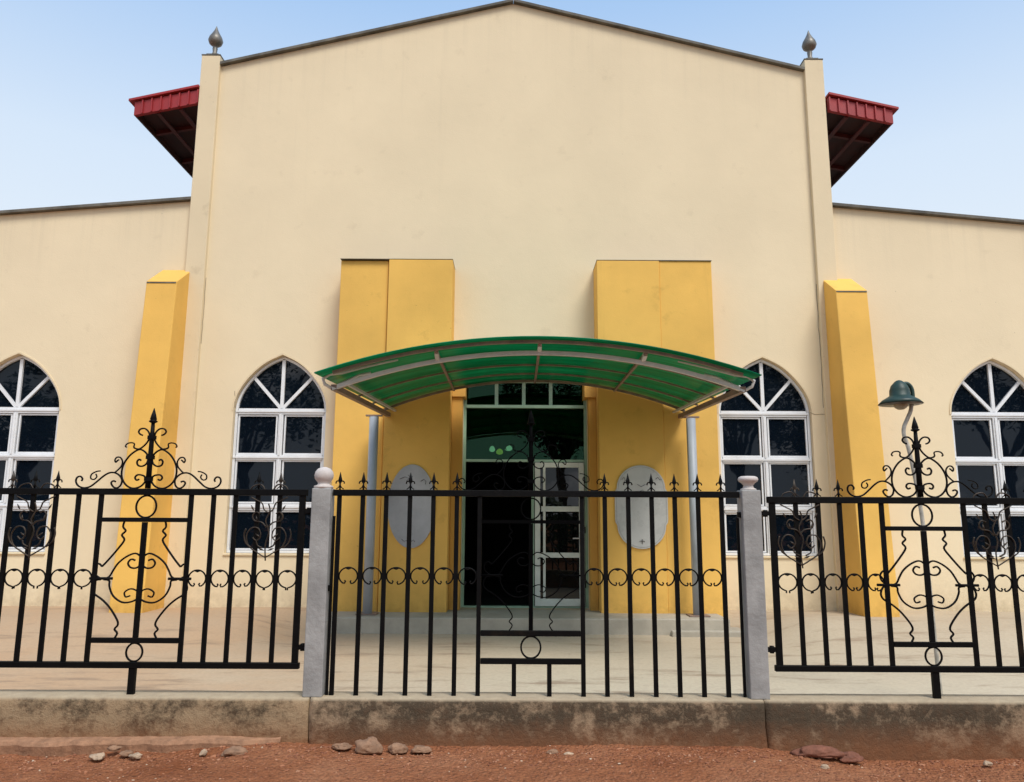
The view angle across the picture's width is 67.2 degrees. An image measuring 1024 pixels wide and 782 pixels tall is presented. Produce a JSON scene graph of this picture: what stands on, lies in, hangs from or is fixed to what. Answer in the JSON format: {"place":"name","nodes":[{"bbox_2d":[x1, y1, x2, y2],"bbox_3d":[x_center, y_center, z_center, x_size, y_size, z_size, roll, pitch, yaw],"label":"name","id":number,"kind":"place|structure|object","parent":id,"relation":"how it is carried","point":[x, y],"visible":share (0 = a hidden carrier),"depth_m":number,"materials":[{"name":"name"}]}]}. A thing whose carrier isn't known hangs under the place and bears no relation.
{"place":"outdoors","nodes":[
{"label":"outdoors","id":0,"kind":"place"},
{"bbox_2d":[0,606,1023,694],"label":"courtyard paving","id":1,"kind":"structure","parent":0,"point":[529,678],"depth_m":8.16,"materials":[{"name":"beige concrete"}]},
{"bbox_2d":[878,380,942,693],"bbox_3d":[3.309,1.209,6.391,0.356,2.640,0.356,0,-10,0],"label":"garden lamp","id":2,"kind":"object","parent":1,"relation":"on","point":[901,395],"visible":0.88,"depth_m":6.51,"materials":[{"name":"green metal"}]},
{"bbox_2d":[0,742,1023,781],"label":"dirt road","id":3,"kind":"structure","parent":0,"point":[524,772],"depth_m":4.32,"materials":[{"name":"brown soil"}]},
{"bbox_2d":[89,753,104,759],"bbox_3d":[-2.411,2.121,4.480,0.092,0.030,0.071,0,-10,0],"label":"stone","id":4,"kind":"object","parent":3,"relation":"on","point":[99,756],"visible":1,"depth_m":4.46,"materials":[{"name":"beige stone"}]},
{"bbox_2d":[107,745,121,750],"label":"stone","id":5,"kind":"object","parent":3,"relation":"on","point":[113,748],"visible":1,"depth_m":4.53,"materials":[{"name":"grey stone"}]},
{"bbox_2d":[119,750,133,756],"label":"stone","id":6,"kind":"object","parent":3,"relation":"on","point":[125,753],"visible":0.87,"depth_m":4.49,"materials":[{"name":"beige stone"}]},
{"bbox_2d":[128,752,142,758],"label":"stone","id":7,"kind":"object","parent":3,"relation":"on","point":[137,755],"visible":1,"depth_m":4.44,"materials":[{"name":"beige stone"}]},
{"bbox_2d":[199,749,207,755],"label":"stone","id":8,"kind":"object","parent":3,"relation":"on","point":[203,752],"visible":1,"depth_m":4.46,"materials":[{"name":"beige stone"}]},
{"bbox_2d":[221,746,247,756],"bbox_3d":[-1.611,2.088,4.473,0.154,0.048,0.089,2,-10,-11],"label":"stone","id":9,"kind":"object","parent":3,"relation":"on","point":[234,750],"visible":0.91,"depth_m":4.45,"materials":[{"name":"beige stone"}]},
{"bbox_2d":[332,742,352,749],"bbox_3d":[-1.004,2.092,4.549,0.119,0.032,0.078,-2,-10,16],"label":"stone","id":10,"kind":"object","parent":3,"relation":"on","point":[341,746],"visible":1,"depth_m":4.53,"materials":[{"name":"grey stone"}]},
{"bbox_2d":[355,736,382,753],"bbox_3d":[-0.838,2.072,4.519,0.174,0.078,0.110,0,-10,0],"label":"stone","id":11,"kind":"object","parent":3,"relation":"on","point":[371,745],"visible":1,"depth_m":4.48,"materials":[{"name":"grey stone"}]},
{"bbox_2d":[388,742,408,753],"bbox_3d":[-0.665,2.091,4.525,0.127,0.053,0.084,4,-10,-23],"label":"stone","id":12,"kind":"object","parent":3,"relation":"on","point":[397,748],"visible":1,"depth_m":4.50,"materials":[{"name":"grey stone"}]},
{"bbox_2d":[410,745,431,752],"bbox_3d":[-0.532,2.103,4.536,0.129,0.034,0.072,0,-10,0],"label":"stone","id":13,"kind":"object","parent":3,"relation":"on","point":[420,749],"visible":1,"depth_m":4.51,"materials":[{"name":"beige stone"}]},
{"bbox_2d":[0,743,1023,781],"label":"pebbles","id":14,"kind":"object","parent":3,"relation":"on","point":[470,750],"visible":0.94,"depth_m":4.43,"materials":[{"name":"brown gravel"}]},
{"bbox_2d":[546,749,558,753],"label":"stone","id":15,"kind":"object","parent":3,"relation":"on","point":[552,751],"visible":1,"depth_m":4.51,"materials":[{"name":"beige stone"}]},
{"bbox_2d":[790,745,846,757],"bbox_3d":[1.814,2.129,4.561,0.324,0.057,0.112,-1,-10,8],"label":"stone","id":16,"kind":"object","parent":3,"relation":"on","point":[820,751],"visible":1,"depth_m":4.53,"materials":[{"name":"stone"}]},
{"bbox_2d":[820,764,828,769],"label":"stone","id":17,"kind":"object","parent":3,"relation":"on","point":[824,766],"visible":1,"depth_m":4.40,"materials":[{"name":"beige stone"}]},
{"bbox_2d":[838,751,863,762],"bbox_3d":[1.994,2.153,4.543,0.160,0.051,0.094,3,-10,-17],"label":"stone","id":18,"kind":"object","parent":3,"relation":"on","point":[852,757],"visible":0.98,"depth_m":4.51,"materials":[{"name":"pink stone"}]},
{"bbox_2d":[983,761,992,765],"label":"stone","id":19,"kind":"object","parent":3,"relation":"on","point":[986,763],"visible":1,"depth_m":4.49,"materials":[{"name":"beige stone"}]},
{"bbox_2d":[0,0,1023,219],"label":"sky","id":20,"kind":"structure","parent":0,"point":[953,70],"materials":[{"name":"blue"}]},
{"label":"ground","id":21,"kind":"structure","parent":0,"visible":0},
{"bbox_2d":[0,689,310,756],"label":"plinth wall","id":22,"kind":"structure","parent":21,"relation":"on","point":[55,723],"depth_m":4.66,"materials":[{"name":"grey concrete"}]},
{"bbox_2d":[0,408,310,694],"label":"iron fence panel","id":23,"kind":"object","parent":22,"relation":"on","point":[185,578],"visible":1,"depth_m":4.89,"materials":[{"name":"black metal"}]},
{"bbox_2d":[0,0,1023,636],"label":"church building","id":24,"kind":"structure","parent":21,"relation":"on","point":[504,168],"depth_m":11.31,"materials":[{"name":"beige paint"}]},
{"bbox_2d":[0,352,60,554],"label":"window","id":25,"kind":"structure","parent":24,"relation":"in","point":[30,399],"depth_m":11.14,"materials":[{"name":"glass"}]},
{"bbox_2d":[223,353,327,555],"bbox_3d":[-3.349,0.896,11.141,1.388,2.895,0.322,0,-9,0],"label":"window","id":26,"kind":"structure","parent":24,"relation":"in","point":[280,414],"depth_m":11.12,"materials":[{"name":"glass"}]},
{"bbox_2d":[388,464,432,547],"bbox_3d":[-1.358,1.554,10.419,0.644,1.120,0.028,0,-10,0],"label":"wall plaque","id":27,"kind":"object","parent":24,"relation":"attached to","point":[421,514],"depth_m":10.41,"materials":[{"name":"grey stone"}]},
{"bbox_2d":[314,336,761,616],"bbox_3d":[0.277,1.106,8.809,4.535,3.145,3.342,0,-10,0],"label":"entrance canopy","id":28,"kind":"object","parent":24,"relation":"on","point":[676,380],"visible":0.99,"depth_m":8.85,"materials":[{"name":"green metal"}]},
{"bbox_2d":[535,462,585,605],"bbox_3d":[0.682,2.010,10.884,0.715,1.995,0.108,0,-9,0],"label":"door","id":29,"kind":"structure","parent":24,"relation":"in","point":[566,537],"depth_m":10.89,"materials":[{"name":"metal"}]},
{"bbox_2d":[615,465,667,548],"bbox_3d":[1.749,1.565,10.418,0.716,1.120,0.032,0,-10,0],"label":"wall plaque","id":30,"kind":"object","parent":24,"relation":"attached to","point":[639,476],"depth_m":10.41,"materials":[{"name":"grey stone"}]},
{"bbox_2d":[717,355,817,558],"bbox_3d":[3.645,0.933,11.141,1.388,2.895,0.322,0,-9,0],"label":"window","id":31,"kind":"structure","parent":24,"relation":"in","point":[765,434],"depth_m":11.12,"materials":[{"name":"glass"}]},
{"bbox_2d":[949,357,1023,559],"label":"window","id":32,"kind":"structure","parent":24,"relation":"in","point":[986,409],"depth_m":11.14,"materials":[{"name":"glass"}]},
{"bbox_2d":[309,691,767,748],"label":"plinth wall","id":33,"kind":"structure","parent":21,"relation":"on","point":[523,719],"depth_m":4.67,"materials":[{"name":"grey concrete"}]},
{"bbox_2d":[302,467,334,696],"bbox_3d":[-1.221,1.189,4.891,0.124,1.410,0.127,0,-10,0],"label":"fence post","id":34,"kind":"object","parent":33,"relation":"on","point":[317,607],"visible":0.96,"depth_m":4.83,"materials":[{"name":"concrete"}]},
{"bbox_2d":[325,411,746,697],"bbox_3d":[0.154,1.010,4.916,2.646,1.791,0.053,0,-10,0],"label":"iron fence panel","id":35,"kind":"object","parent":33,"relation":"on","point":[674,495],"visible":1,"depth_m":4.88,"materials":[{"name":"black metal"}]},
{"bbox_2d":[737,476,769,699],"bbox_3d":[1.526,1.225,4.887,0.128,1.367,0.129,0,-10,0],"label":"fence post","id":36,"kind":"object","parent":33,"relation":"on","point":[754,603],"visible":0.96,"depth_m":4.83,"materials":[{"name":"concrete"}]},
{"bbox_2d":[763,694,1023,760],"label":"plinth wall","id":37,"kind":"structure","parent":21,"relation":"on","point":[905,727],"depth_m":4.66,"materials":[{"name":"grey concrete"}]},
{"bbox_2d":[761,417,1023,698],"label":"iron fence panel","id":38,"kind":"object","parent":37,"relation":"on","point":[934,670],"visible":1,"depth_m":4.89,"materials":[{"name":"black metal"}]}
]}

